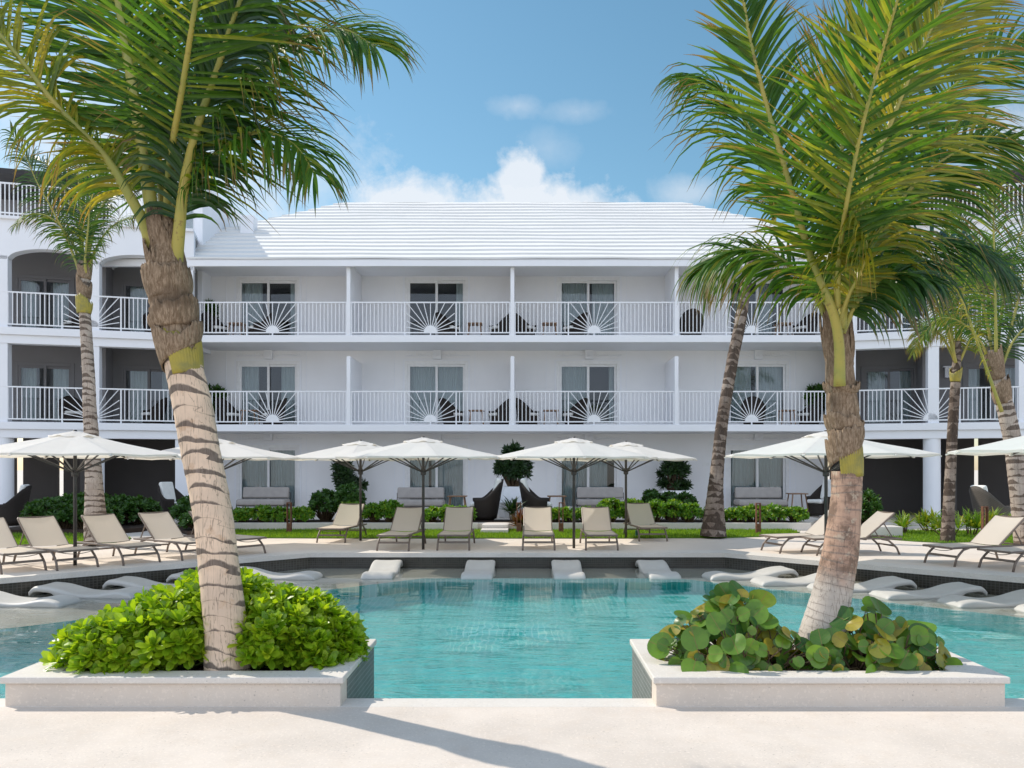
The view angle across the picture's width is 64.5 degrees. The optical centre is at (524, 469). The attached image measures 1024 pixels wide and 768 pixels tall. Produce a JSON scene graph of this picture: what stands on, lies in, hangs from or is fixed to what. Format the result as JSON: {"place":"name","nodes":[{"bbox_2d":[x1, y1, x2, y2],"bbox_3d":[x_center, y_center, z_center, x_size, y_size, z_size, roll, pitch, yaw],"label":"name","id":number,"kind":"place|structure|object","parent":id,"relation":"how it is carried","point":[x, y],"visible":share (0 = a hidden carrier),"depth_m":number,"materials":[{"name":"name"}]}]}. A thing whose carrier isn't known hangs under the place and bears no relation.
{"place":"outdoors","nodes":[
{"label":"outdoors","id":0,"kind":"place"},
{"bbox_2d":[102,181,829,515],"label":"hotel block","id":1,"kind":"structure","parent":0,"point":[353,345],"depth_m":30.00,"materials":[{"name":"white paint"}]},
{"bbox_2d":[236,445,299,508],"bbox_3d":[-9.500,0.320,30.132,2.340,2.460,0.325,0,0,0],"label":"balcony door","id":2,"kind":"structure","parent":1,"relation":"in","point":[249,473],"depth_m":30.24,"materials":[{"name":"white glass"}]},
{"bbox_2d":[236,361,299,423],"bbox_3d":[-9.500,-2.780,30.132,2.340,2.460,0.325,0,0,0],"label":"balcony door","id":3,"kind":"structure","parent":1,"relation":"in","point":[247,372],"depth_m":30.23,"materials":[{"name":"white glass"}]},
{"bbox_2d":[236,277,299,334],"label":"balcony door","id":4,"kind":"structure","parent":1,"relation":"in","point":[248,289],"depth_m":30.06,"materials":[{"name":"white glass"}]},
{"bbox_2d":[405,445,467,507],"bbox_3d":[-3.270,0.320,30.133,2.340,2.460,0.325,0,0,0],"label":"balcony door","id":5,"kind":"structure","parent":1,"relation":"in","point":[452,476],"depth_m":30.24,"materials":[{"name":"white glass"}]},
{"bbox_2d":[405,361,467,423],"bbox_3d":[-3.270,-2.780,30.133,2.340,2.460,0.325,0,0,0],"label":"balcony door","id":6,"kind":"structure","parent":1,"relation":"in","point":[419,375],"depth_m":30.23,"materials":[{"name":"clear glass"}]},
{"bbox_2d":[405,277,467,334],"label":"balcony door","id":7,"kind":"structure","parent":1,"relation":"in","point":[461,283],"depth_m":30.00,"materials":[{"name":"white glass"}]},
{"bbox_2d":[556,445,619,508],"bbox_3d":[2.340,0.320,30.133,2.340,2.460,0.325,0,0,0],"label":"balcony door","id":8,"kind":"structure","parent":1,"relation":"in","point":[595,475],"depth_m":30.24,"materials":[{"name":"white glass"}]},
{"bbox_2d":[556,361,619,423],"bbox_3d":[2.340,-2.780,30.133,2.340,2.460,0.325,0,0,0],"label":"balcony door","id":9,"kind":"structure","parent":1,"relation":"in","point":[570,375],"depth_m":30.22,"materials":[{"name":"white glass"}]},
{"bbox_2d":[556,277,619,334],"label":"balcony door","id":10,"kind":"structure","parent":1,"relation":"in","point":[568,289],"depth_m":30.23,"materials":[{"name":"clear glass"}]},
{"bbox_2d":[680,308,703,334],"bbox_3d":[5.951,-5.157,28.970,0.872,1.034,0.860,0,0,5],"label":"balcony chair","id":11,"kind":"object","parent":1,"relation":"on","point":[691,321],"visible":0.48,"depth_m":28.68,"materials":[{"name":"wicker"}]},
{"bbox_2d":[741,396,765,423],"bbox_3d":[8.166,-2.067,28.974,0.872,1.034,0.860,0,0,20],"label":"balcony chair","id":12,"kind":"object","parent":1,"relation":"on","point":[762,404],"visible":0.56,"depth_m":28.68,"materials":[{"name":"wicker"}]},
{"bbox_2d":[726,445,788,508],"bbox_3d":[8.600,0.320,30.133,2.340,2.460,0.325,0,0,0],"label":"balcony door","id":13,"kind":"structure","parent":1,"relation":"in","point":[774,472],"depth_m":30.23,"materials":[{"name":"white glass"}]},
{"bbox_2d":[726,277,788,334],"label":"balcony door","id":14,"kind":"structure","parent":1,"relation":"in","point":[768,305],"depth_m":30.06,"materials":[{"name":"white glass"}]},
{"bbox_2d":[728,361,788,423],"bbox_3d":[8.600,-2.780,30.132,2.340,2.460,0.325,0,0,0],"label":"balcony door","id":15,"kind":"structure","parent":1,"relation":"in","point":[769,375],"depth_m":30.24,"materials":[{"name":"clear glass"}]},
{"bbox_2d":[0,707,1023,767],"bbox_3d":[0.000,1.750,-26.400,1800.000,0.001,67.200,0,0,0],"label":"pool deck","id":16,"kind":"structure","parent":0,"point":[511,737],"depth_m":5.29,"materials":[{"name":"beige concrete"}]},
{"bbox_2d":[0,639,376,705],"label":"planter box","id":17,"kind":"object","parent":16,"relation":"on","point":[35,684],"visible":0.41,"depth_m":5.98,"materials":[{"name":"beige concrete"}]},
{"bbox_2d":[39,566,275,674],"bbox_3d":[-2.897,1.203,6.641,1.821,0.898,1.320,0,0,0],"label":"beach shrub","id":18,"kind":"object","parent":17,"relation":"in","point":[159,627],"visible":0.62,"depth_m":6.20,"materials":[{"name":"green plant"}]},
{"bbox_2d":[0,0,428,670],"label":"palm tree","id":19,"kind":"object","parent":17,"relation":"in","point":[162,152],"visible":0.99,"depth_m":6.01,"materials":[{"name":"green plant"}]},
{"bbox_2d":[222,581,371,670],"bbox_3d":[-1.893,1.286,6.662,1.263,0.729,1.193,0,0,0],"label":"beach shrub","id":20,"kind":"object","parent":17,"relation":"in","point":[294,628],"visible":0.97,"depth_m":6.35,"materials":[{"name":"green plant"}]},
{"bbox_2d":[630,639,1009,705],"bbox_3d":[2.257,2.139,6.633,2.625,1.222,1.355,0,0,0],"label":"planter box","id":21,"kind":"object","parent":16,"relation":"on","point":[664,683],"visible":0.27,"depth_m":5.98,"materials":[{"name":"beige concrete"}]},
{"bbox_2d":[647,580,828,673],"bbox_3d":[1.708,1.334,6.463,1.481,0.859,0.901,0,0,0],"label":"sea grape shrub","id":22,"kind":"object","parent":21,"relation":"in","point":[751,634],"visible":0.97,"depth_m":6.32,"materials":[{"name":"green plant"}]},
{"bbox_2d":[650,0,1023,656],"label":"palm tree","id":23,"kind":"object","parent":21,"relation":"in","point":[854,231],"visible":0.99,"depth_m":6.21,"materials":[{"name":"green plant"}]},
{"bbox_2d":[787,596,962,673],"bbox_3d":[2.754,1.395,6.519,1.340,0.724,0.979,0,0,0],"label":"sea grape shrub","id":24,"kind":"object","parent":21,"relation":"in","point":[879,640],"visible":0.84,"depth_m":6.30,"materials":[{"name":"green plant"}]},
{"bbox_2d":[0,568,1023,697],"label":"pool water","id":25,"kind":"structure","parent":0,"point":[501,633],"depth_m":10.84,"materials":[{"name":"teal liquid"}]},
{"bbox_2d":[0,470,1023,573],"bbox_3d":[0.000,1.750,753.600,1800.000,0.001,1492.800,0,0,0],"label":"ground","id":26,"kind":"structure","parent":0,"point":[913,553],"depth_m":17.92,"materials":[{"name":"beige concrete"}]},
{"bbox_2d":[0,484,31,525],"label":"wicker armchair","id":27,"kind":"object","parent":26,"relation":"on","point":[10,509],"visible":0.73,"depth_m":24.91,"materials":[{"name":"black wicker"}]},
{"bbox_2d":[0,517,46,574],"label":"sun lounger","id":28,"kind":"object","parent":26,"relation":"on","point":[8,543],"visible":1,"depth_m":14.27,"materials":[{"name":"beige fabric"}]},
{"bbox_2d":[13,516,98,570],"bbox_3d":[-8.557,1.322,14.768,1.908,0.872,0.732,0,0,37],"label":"sun lounger","id":29,"kind":"object","parent":26,"relation":"on","point":[42,530],"visible":0.95,"depth_m":14.95,"materials":[{"name":"beige fabric"}]},
{"bbox_2d":[9,522,146,533],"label":"soil","id":30,"kind":"structure","parent":26,"relation":"on","point":[129,527],"depth_m":22.39,"materials":[{"name":"brown soil"}]},
{"bbox_2d":[19,499,124,528],"bbox_3d":[-12.444,1.229,22.301,2.858,0.865,1.148,0,0,0],"label":"hedge","id":31,"kind":"object","parent":30,"relation":"on","point":[42,507],"visible":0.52,"depth_m":22.10,"materials":[{"name":"green plant"}]},
{"bbox_2d":[40,491,162,524],"bbox_3d":[-12.818,1.142,24.202,3.606,1.045,2.158,0,0,0],"label":"hedge","id":32,"kind":"object","parent":30,"relation":"on","point":[131,507],"visible":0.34,"depth_m":23.81,"materials":[{"name":"green plant"}]},
{"bbox_2d":[0,121,157,545],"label":"palm tree","id":33,"kind":"object","parent":26,"relation":"on","point":[94,496],"visible":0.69,"depth_m":18.44,"materials":[{"name":"green plant"}]},
{"bbox_2d":[0,430,180,565],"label":"parasol","id":34,"kind":"object","parent":26,"relation":"on","point":[75,445],"visible":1,"depth_m":14.26,"materials":[{"name":"white fabric"}]},
{"bbox_2d":[0,168,198,518],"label":"hotel wing","id":35,"kind":"structure","parent":26,"relation":"on","point":[40,363],"depth_m":28.67,"materials":[{"name":"white paint"}]},
{"bbox_2d":[14,362,73,421],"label":"balcony door","id":36,"kind":"structure","parent":35,"relation":"in","point":[25,373],"depth_m":28.92,"materials":[{"name":"white glass"}]},
{"bbox_2d":[14,274,73,328],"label":"balcony door","id":37,"kind":"structure","parent":35,"relation":"in","point":[22,282],"depth_m":28.94,"materials":[{"name":"white glass"}]},
{"bbox_2d":[57,396,82,422],"bbox_3d":[-15.752,-2.067,28.172,0.872,1.034,0.860,0,0,-40],"label":"balcony chair","id":38,"kind":"object","parent":35,"relation":"on","point":[71,400],"visible":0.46,"depth_m":28.15,"materials":[{"name":"wicker"}]},
{"bbox_2d":[120,280,149,331],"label":"balcony door","id":39,"kind":"structure","parent":35,"relation":"in","point":[137,288],"depth_m":29.82,"materials":[{"name":"white glass"}]},
{"bbox_2d":[120,365,174,423],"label":"balcony door","id":40,"kind":"structure","parent":35,"relation":"in","point":[140,374],"depth_m":29.84,"materials":[{"name":"white glass"}]},
{"bbox_2d":[77,514,160,565],"bbox_3d":[-7.787,1.322,15.518,1.908,0.872,0.732,0,0,37],"label":"sun lounger","id":41,"kind":"object","parent":26,"relation":"on","point":[103,529],"visible":0.96,"depth_m":15.69,"materials":[{"name":"beige fabric"}]},
{"bbox_2d":[133,511,195,560],"bbox_3d":[-7.057,1.322,16.318,1.908,0.872,0.732,0,0,37],"label":"sun lounger","id":42,"kind":"object","parent":26,"relation":"on","point":[160,525],"visible":0.77,"depth_m":16.53,"materials":[{"name":"beige fabric"}]},
{"bbox_2d":[158,482,184,517],"bbox_3d":[-11.362,0.979,26.230,0.935,1.143,0.947,0,0,20],"label":"wicker armchair","id":43,"kind":"object","parent":26,"relation":"on","point":[170,494],"visible":0.52,"depth_m":26.12,"materials":[{"name":"white fabric"}]},
{"bbox_2d":[127,439,303,469],"bbox_3d":[-6.954,0.515,18.300,3.534,2.470,3.534,0,0,-32],"label":"parasol","id":44,"kind":"object","parent":26,"relation":"on","point":[230,450],"visible":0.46,"depth_m":17.76,"materials":[{"name":"white fabric"}]},
{"bbox_2d":[316,503,366,542],"bbox_3d":[-4.534,1.322,20.192,0.732,0.872,1.908,0,0,5],"label":"sun lounger","id":45,"kind":"object","parent":26,"relation":"on","point":[347,514],"visible":0.96,"depth_m":20.54,"materials":[{"name":"beige fabric"}]},
{"bbox_2d":[287,440,430,540],"bbox_3d":[-4.032,0.515,19.900,3.534,2.470,3.534,0,0,18],"label":"parasol","id":46,"kind":"object","parent":26,"relation":"on","point":[330,454],"visible":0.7,"depth_m":19.53,"materials":[{"name":"white fabric"}]},
{"bbox_2d":[376,507,425,550],"bbox_3d":[-2.754,1.322,18.243,0.732,0.872,1.908,0,0,5],"label":"sun lounger","id":47,"kind":"object","parent":26,"relation":"on","point":[407,518],"visible":0.94,"depth_m":18.59,"materials":[{"name":"beige fabric"}]},
{"bbox_2d":[334,436,507,549],"bbox_3d":[-2.217,0.515,17.700,3.534,2.470,3.534,0,0,6],"label":"parasol","id":48,"kind":"object","parent":26,"relation":"on","point":[424,448],"visible":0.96,"depth_m":16.94,"materials":[{"name":"white fabric"}]},
{"bbox_2d":[436,507,474,550],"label":"sun lounger","id":49,"kind":"object","parent":26,"relation":"on","point":[458,521],"visible":1,"depth_m":18.72,"materials":[{"name":"beige fabric"}]},
{"bbox_2d":[234,511,818,528],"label":"terrace","id":50,"kind":"structure","parent":26,"relation":"on","point":[812,520],"depth_m":23.63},
{"bbox_2d":[236,487,290,507],"bbox_3d":[-9.244,1.091,28.684,1.710,0.919,0.808,0,0,0],"label":"garden sofa","id":51,"kind":"object","parent":50,"relation":"on","point":[266,492],"visible":0.88,"depth_m":28.87,"materials":[{"name":"grey fabric"}]},
{"bbox_2d":[330,461,368,492],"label":"potted plant","id":52,"kind":"object","parent":50,"relation":"on","point":[342,474],"visible":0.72,"depth_m":28.89,"materials":[{"name":"green plant"}]},
{"bbox_2d":[397,487,444,506],"bbox_3d":[-3.651,1.091,28.184,1.710,0.919,0.808,0,0,0],"label":"garden sofa","id":53,"kind":"object","parent":50,"relation":"on","point":[411,496],"visible":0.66,"depth_m":28.37,"materials":[{"name":"grey fabric"}]},
{"bbox_2d":[470,478,503,520],"bbox_3d":[-1.159,0.910,24.610,1.047,1.280,1.061,0,0,-6],"label":"wicker armchair","id":54,"kind":"object","parent":50,"relation":"on","point":[486,506],"visible":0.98,"depth_m":24.21,"materials":[{"name":"black wicker"}]},
{"bbox_2d":[234,520,789,521],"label":"soil","id":55,"kind":"structure","parent":50,"relation":"on","point":[507,521],"depth_m":23.85,"materials":[{"name":"brown soil"}]},
{"bbox_2d":[232,504,315,522],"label":"hedge","id":56,"kind":"object","parent":55,"relation":"on","point":[266,513],"visible":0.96,"depth_m":23.50,"materials":[{"name":"green plant"}]},
{"bbox_2d":[307,481,366,520],"bbox_3d":[-5.632,0.959,24.349,1.760,1.202,1.260,0,0,0],"label":"bush","id":57,"kind":"object","parent":55,"relation":"on","point":[322,502],"visible":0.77,"depth_m":24.03,"materials":[{"name":"green plant"}]},
{"bbox_2d":[338,499,403,522],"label":"hedge","id":58,"kind":"object","parent":55,"relation":"on","point":[375,511],"visible":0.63,"depth_m":23.55,"materials":[{"name":"green plant"}]},
{"bbox_2d":[596,497,643,521],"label":"hedge","id":59,"kind":"object","parent":55,"relation":"on","point":[617,509],"visible":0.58,"depth_m":23.56,"materials":[{"name":"green plant"}]},
{"bbox_2d":[648,498,703,522],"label":"hedge","id":60,"kind":"object","parent":55,"relation":"on","point":[674,510],"visible":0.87,"depth_m":23.46,"materials":[{"name":"green plant"}]},
{"bbox_2d":[699,503,810,522],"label":"hedge","id":61,"kind":"object","parent":55,"relation":"on","point":[770,513],"visible":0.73,"depth_m":23.53,"materials":[{"name":"green plant"}]},
{"bbox_2d":[492,439,533,517],"bbox_3d":[-0.372,0.277,26.191,1.546,2.545,1.362,0,0,0],"label":"potted plant","id":62,"kind":"object","parent":50,"relation":"on","point":[510,471],"visible":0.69,"depth_m":25.81,"materials":[{"name":"green plant"}]},
{"bbox_2d":[518,478,551,507],"bbox_3d":[0.317,0.910,24.610,1.047,1.280,1.061,0,0,6],"label":"wicker armchair","id":63,"kind":"object","parent":50,"relation":"on","point":[530,497],"visible":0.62,"depth_m":24.23,"materials":[{"name":"black wicker"}]},
{"bbox_2d":[576,487,623,507],"bbox_3d":[2.670,1.091,28.484,1.710,0.919,0.808,0,0,0],"label":"garden sofa","id":64,"kind":"object","parent":50,"relation":"on","point":[591,496],"visible":0.81,"depth_m":28.68,"materials":[{"name":"grey fabric"}]},
{"bbox_2d":[641,488,698,519],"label":"hedge","id":65,"kind":"object","parent":50,"relation":"on","point":[665,496],"visible":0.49,"depth_m":24.76,"materials":[{"name":"green plant"}]},
{"bbox_2d":[655,461,693,493],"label":"potted plant","id":66,"kind":"object","parent":50,"relation":"on","point":[675,472],"visible":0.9,"depth_m":28.81,"materials":[{"name":"green plant"}]},
{"bbox_2d":[733,487,787,507],"bbox_3d":[8.251,1.091,28.384,1.710,0.919,0.808,0,0,0],"label":"garden sofa","id":67,"kind":"object","parent":50,"relation":"on","point":[746,496],"visible":0.92,"depth_m":28.57,"materials":[{"name":"grey fabric"}]},
{"bbox_2d":[522,507,555,550],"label":"sun lounger","id":68,"kind":"object","parent":26,"relation":"on","point":[537,521],"visible":1,"depth_m":18.72,"materials":[{"name":"beige fabric"}]},
{"bbox_2d":[488,437,658,547],"bbox_3d":[1.088,0.515,17.970,3.534,2.470,3.534,0,0,20],"label":"parasol","id":69,"kind":"object","parent":26,"relation":"on","point":[573,448],"visible":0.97,"depth_m":17.24,"materials":[{"name":"white fabric"}]},
{"bbox_2d":[579,507,618,550],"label":"sun lounger","id":70,"kind":"object","parent":26,"relation":"on","point":[596,521],"visible":1,"depth_m":18.72,"materials":[{"name":"beige fabric"}]},
{"bbox_2d":[623,503,667,541],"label":"sun lounger","id":71,"kind":"object","parent":26,"relation":"on","point":[639,513],"visible":0.93,"depth_m":20.90,"materials":[{"name":"beige fabric"}]},
{"bbox_2d":[759,510,828,553],"bbox_3d":[6.059,1.322,17.415,1.908,0.872,0.732,0,0,-16],"label":"sun lounger","id":72,"kind":"object","parent":26,"relation":"on","point":[816,528],"visible":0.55,"depth_m":17.46,"materials":[{"name":"beige fabric"}]},
{"bbox_2d":[806,480,830,514],"bbox_3d":[10.177,0.950,27.643,0.981,1.200,0.995,0,0,-28],"label":"wicker armchair","id":73,"kind":"object","parent":26,"relation":"on","point":[815,500],"visible":0.47,"depth_m":27.56,"materials":[{"name":"black wicker"}]},
{"bbox_2d":[724,430,941,537],"bbox_3d":[5.537,0.515,14.900,3.534,2.470,3.534,0,0,-36],"label":"parasol","id":74,"kind":"object","parent":26,"relation":"on","point":[808,447],"visible":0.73,"depth_m":14.29,"materials":[{"name":"white fabric"}]},
{"bbox_2d":[800,511,901,555],"bbox_3d":[6.760,1.322,16.863,1.908,0.872,0.732,0,0,-7],"label":"sun lounger","id":75,"kind":"object","parent":26,"relation":"on","point":[874,521],"visible":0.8,"depth_m":16.82,"materials":[{"name":"beige fabric"}]},
{"bbox_2d":[861,488,883,524],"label":"hedge","id":76,"kind":"object","parent":26,"relation":"on","point":[871,503],"visible":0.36,"depth_m":23.70,"materials":[{"name":"green plant"}]},
{"bbox_2d":[910,162,1023,543],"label":"palm tree","id":77,"kind":"object","parent":26,"relation":"on","point":[994,359],"visible":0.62,"depth_m":16.09,"materials":[{"name":"green plant"}]},
{"bbox_2d":[922,515,1023,566],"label":"sun lounger","id":78,"kind":"object","parent":26,"relation":"on","point":[996,530],"visible":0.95,"depth_m":15.18,"materials":[{"name":"beige fabric"}]},
{"bbox_2d":[945,436,1023,455],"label":"parasol","id":79,"kind":"object","parent":26,"relation":"on","point":[1012,446],"visible":1,"depth_m":11.13,"materials":[{"name":"white fabric"}]},
{"bbox_2d":[969,485,1010,516],"bbox_3d":[13.851,1.110,24.183,1.047,1.280,1.061,0,0,-10],"label":"wicker armchair","id":80,"kind":"object","parent":26,"relation":"on","point":[980,495],"visible":0.49,"depth_m":23.84,"materials":[{"name":"grey wicker"}]},
{"bbox_2d":[977,546,1023,571],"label":"sun lounger","id":81,"kind":"object","parent":26,"relation":"on","point":[1015,549],"visible":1,"depth_m":14.18,"materials":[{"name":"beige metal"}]},
{"bbox_2d":[0,557,1023,595],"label":"pool wall","id":82,"kind":"structure","parent":0,"point":[920,580],"depth_m":16.79,"materials":[{"name":"tile"}]},
{"bbox_2d":[0,550,1023,706],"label":"pool coping","id":83,"kind":"object","parent":82,"relation":"on","point":[512,702],"visible":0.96,"depth_m":14.27,"materials":[{"name":"beige stone"}]},
{"bbox_2d":[0,0,1023,469],"label":"sky","id":84,"kind":"structure","parent":0,"point":[513,100],"materials":[{"name":"blue"}]},
{"bbox_2d":[235,527,799,538],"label":"lawn","id":85,"kind":"structure","parent":0,"point":[518,537],"depth_m":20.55,"materials":[{"name":"green plant"}]},
{"bbox_2d":[234,523,810,529],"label":"garden kerb","id":86,"kind":"structure","parent":85,"relation":"on","point":[673,526],"depth_m":23.20,"materials":[{"name":"grey concrete"}]},
{"bbox_2d":[558,441,696,537],"bbox_3d":[2.557,0.515,20.500,3.534,2.470,3.534,0,0,-33],"label":"parasol","id":87,"kind":"object","parent":85,"relation":"on","point":[641,449],"visible":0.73,"depth_m":20.02,"materials":[{"name":"white fabric"}]},
{"bbox_2d":[700,187,801,536],"bbox_3d":[5.850,-2.889,20.606,2.779,9.182,1.662,0,0,0],"label":"palm tree","id":88,"kind":"object","parent":85,"relation":"on","point":[713,524],"visible":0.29,"depth_m":20.46,"materials":[{"name":"brown plant"}]},
{"bbox_2d":[830,170,1023,518],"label":"hotel wing","id":89,"kind":"structure","parent":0,"point":[903,401],"depth_m":29.26,"materials":[{"name":"white paint"}]},
{"bbox_2d":[861,365,915,423],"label":"balcony door","id":90,"kind":"structure","parent":89,"relation":"in","point":[876,374],"depth_m":29.84,"materials":[{"name":"grey glass"}]},
{"bbox_2d":[963,362,1014,421],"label":"balcony door","id":91,"kind":"structure","parent":89,"relation":"in","point":[971,371],"depth_m":29.04,"materials":[{"name":"grey glass"}]},
{"bbox_2d":[864,529,1012,544],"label":"lawn","id":92,"kind":"structure","parent":0,"point":[937,537],"depth_m":20.25,"materials":[{"name":"green plant"}]},
{"bbox_2d":[898,203,1021,541],"bbox_3d":[10.442,-2.362,19.510,3.977,8.264,1.822,0,0,0],"label":"palm tree","id":93,"kind":"object","parent":92,"relation":"on","point":[947,532],"visible":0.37,"depth_m":19.39,"materials":[{"name":"green plant"}]},
{"label":"pool shelf","id":94,"kind":"structure","parent":0,"visible":0},
{"bbox_2d":[0,591,80,606],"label":"pool lounger","id":95,"kind":"object","parent":94,"relation":"on","point":[7,599],"visible":0.53,"depth_m":12.36,"materials":[{"name":"plastic"}]},
{"bbox_2d":[28,582,145,597],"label":"pool lounger","id":96,"kind":"object","parent":94,"relation":"on","point":[61,588],"visible":0.59,"depth_m":13.07,"materials":[{"name":"plastic"}]},
{"bbox_2d":[102,576,174,590],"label":"pool lounger","id":97,"kind":"object","parent":94,"relation":"on","point":[130,581],"visible":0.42,"depth_m":13.87,"materials":[{"name":"plastic"}]},
{"bbox_2d":[240,566,322,579],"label":"pool lounger","id":98,"kind":"object","parent":94,"relation":"on","point":[309,575],"visible":0.41,"depth_m":15.37,"materials":[{"name":"plastic"}]},
{"bbox_2d":[361,560,402,578],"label":"pool lounger","id":99,"kind":"object","parent":94,"relation":"on","point":[383,569],"visible":0.68,"depth_m":16.21,"materials":[{"name":"plastic"}]},
{"bbox_2d":[461,560,495,578],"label":"pool lounger","id":100,"kind":"object","parent":94,"relation":"on","point":[479,569],"visible":0.69,"depth_m":16.20,"materials":[{"name":"plastic"}]},
{"bbox_2d":[551,560,585,578],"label":"pool lounger","id":101,"kind":"object","parent":94,"relation":"on","point":[566,569],"visible":0.73,"depth_m":16.20,"materials":[{"name":"plastic"}]},
{"bbox_2d":[635,560,680,578],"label":"pool lounger","id":102,"kind":"object","parent":94,"relation":"on","point":[655,569],"visible":0.73,"depth_m":16.20,"materials":[{"name":"plastic"}]},
{"bbox_2d":[702,566,797,579],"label":"pool lounger","id":103,"kind":"object","parent":94,"relation":"on","point":[774,571],"visible":0.62,"depth_m":15.28,"materials":[{"name":"plastic"}]},
{"bbox_2d":[750,573,816,585],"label":"pool lounger","id":104,"kind":"object","parent":94,"relation":"on","point":[773,581],"visible":0.26,"depth_m":14.56,"materials":[{"name":"plastic"}]},
{"bbox_2d":[807,576,916,591],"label":"pool lounger","id":105,"kind":"object","parent":94,"relation":"on","point":[892,582],"visible":0.4,"depth_m":13.84,"materials":[{"name":"plastic"}]},
{"bbox_2d":[869,582,987,598],"bbox_3d":[6.557,2.027,13.236,1.722,0.292,0.602,0,0,-6],"label":"pool lounger","id":106,"kind":"object","parent":94,"relation":"on","point":[951,588],"visible":0.65,"depth_m":13.06,"materials":[{"name":"plastic"}]},
{"bbox_2d":[937,589,1023,606],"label":"pool lounger","id":107,"kind":"object","parent":94,"relation":"on","point":[1014,598],"visible":0.48,"depth_m":12.36,"materials":[{"name":"plastic"}]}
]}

